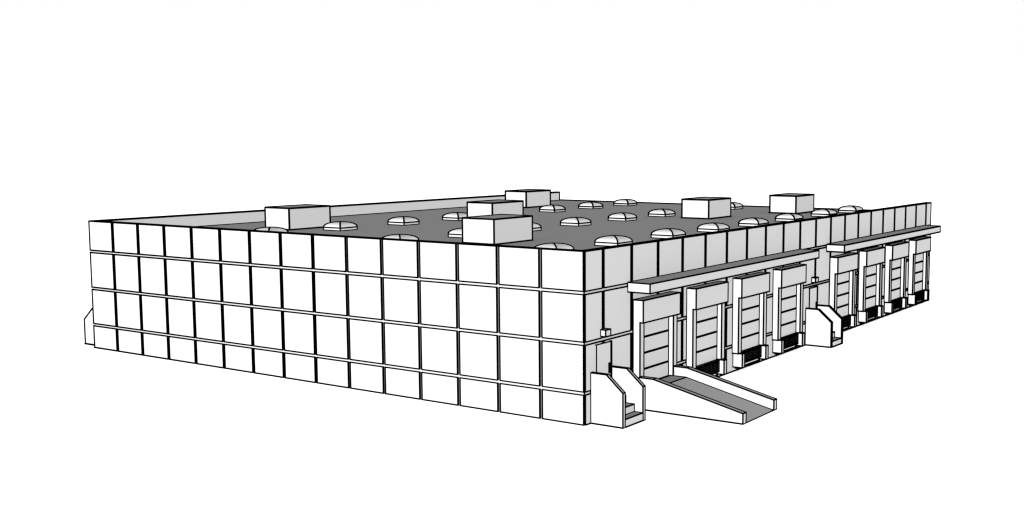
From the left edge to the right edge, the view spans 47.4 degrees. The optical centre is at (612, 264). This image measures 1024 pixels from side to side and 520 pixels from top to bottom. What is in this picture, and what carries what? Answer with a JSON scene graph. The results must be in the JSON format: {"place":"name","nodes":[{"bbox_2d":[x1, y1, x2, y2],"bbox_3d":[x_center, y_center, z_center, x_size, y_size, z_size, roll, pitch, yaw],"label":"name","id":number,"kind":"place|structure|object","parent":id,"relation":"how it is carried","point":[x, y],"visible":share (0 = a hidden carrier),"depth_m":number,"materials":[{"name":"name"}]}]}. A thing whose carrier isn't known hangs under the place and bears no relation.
{"place":"outdoors","nodes":[
{"label":"outdoors","id":0,"kind":"place"},
{"bbox_2d":[0,146,1023,519],"bbox_3d":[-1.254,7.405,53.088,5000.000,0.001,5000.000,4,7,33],"label":"ground","id":1,"kind":"structure","parent":0,"point":[914,412],"depth_m":57.85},
{"bbox_2d":[83,308,94,345],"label":"entrance stairs","id":2,"kind":"structure","parent":1,"relation":"on","point":[88,330],"depth_m":74.19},
{"bbox_2d":[88,191,940,425],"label":"warehouse","id":3,"kind":"structure","parent":1,"relation":"on","point":[417,299],"depth_m":63.28,"materials":[{"name":"concrete"}]},
{"bbox_2d":[264,204,330,230],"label":"rooftop unit","id":4,"kind":"object","parent":3,"relation":"on","point":[300,217],"visible":0.76,"depth_m":76.44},
{"bbox_2d":[466,199,523,216],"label":"rooftop unit","id":5,"kind":"object","parent":3,"relation":"on","point":[488,207],"visible":0.58,"depth_m":82.81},
{"bbox_2d":[461,214,533,244],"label":"rooftop unit","id":6,"kind":"object","parent":3,"relation":"on","point":[498,229],"visible":0.81,"depth_m":65.66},
{"bbox_2d":[504,189,550,207],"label":"rooftop unit","id":7,"kind":"object","parent":3,"relation":"on","point":[533,198],"visible":0.75,"depth_m":101.83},
{"bbox_2d":[595,340,612,376],"bbox_3d":[-0.366,4.912,54.096,0.196,2.582,1.376,4,7,33],"label":"staff door","id":8,"kind":"structure","parent":3,"relation":"in","point":[603,351],"depth_m":54.07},
{"bbox_2d":[632,291,680,377],"bbox_3d":[2.237,3.709,57.627,0.659,4.379,3.687,4,7,33],"label":"dock door","id":9,"kind":"structure","parent":3,"relation":"in","point":[655,317],"depth_m":57.62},
{"bbox_2d":[681,196,731,219],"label":"rooftop unit","id":10,"kind":"object","parent":3,"relation":"on","point":[707,208],"visible":0.96,"depth_m":87.07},
{"bbox_2d":[685,281,728,375],"bbox_3d":[5.123,3.680,62.106,0.696,5.266,3.694,4,7,33],"label":"dock door","id":11,"kind":"structure","parent":3,"relation":"in","point":[705,303],"depth_m":62.17,"materials":[{"name":"rubber"}]},
{"bbox_2d":[731,271,769,368],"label":"dock door","id":12,"kind":"structure","parent":3,"relation":"in","point":[749,292],"depth_m":66.49,"materials":[{"name":"rubber"}]},
{"bbox_2d":[771,263,806,354],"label":"dock door","id":13,"kind":"structure","parent":3,"relation":"in","point":[788,281],"depth_m":70.93,"materials":[{"name":"rubber"}]},
{"bbox_2d":[769,193,814,213],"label":"rooftop unit","id":14,"kind":"object","parent":3,"relation":"on","point":[797,203],"visible":0.8,"depth_m":93.21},
{"bbox_2d":[808,285,818,307],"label":"staff door","id":15,"kind":"structure","parent":3,"relation":"in","point":[813,291],"depth_m":74.68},
{"bbox_2d":[829,252,858,329],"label":"dock door","id":16,"kind":"structure","parent":3,"relation":"in","point":[843,267],"depth_m":78.72,"materials":[{"name":"rubber"}]},
{"bbox_2d":[857,246,885,323],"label":"dock door","id":17,"kind":"structure","parent":3,"relation":"in","point":[870,268],"depth_m":82.83,"materials":[{"name":"rubber"}]},
{"bbox_2d":[884,241,909,314],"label":"dock door","id":18,"kind":"structure","parent":3,"relation":"in","point":[896,254],"depth_m":87.29,"materials":[{"name":"rubber"}]},
{"bbox_2d":[907,236,931,305],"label":"dock door","id":19,"kind":"structure","parent":3,"relation":"in","point":[918,291],"depth_m":91.83,"materials":[{"name":"rubber"}]},
{"bbox_2d":[590,365,645,428],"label":"entrance stairs","id":20,"kind":"structure","parent":1,"relation":"on","point":[618,399],"depth_m":53.20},
{"bbox_2d":[639,365,776,424],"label":"loading ramp","id":21,"kind":"structure","parent":1,"relation":"on","point":[688,391],"depth_m":55.80,"materials":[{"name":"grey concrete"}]},
{"bbox_2d":[804,304,843,347],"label":"entrance stairs","id":22,"kind":"structure","parent":1,"relation":"on","point":[824,324],"depth_m":73.70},
{"bbox_2d":[0,0,1023,147],"label":"sky","id":23,"kind":"structure","parent":0,"point":[74,73],"materials":[{"name":"white"}]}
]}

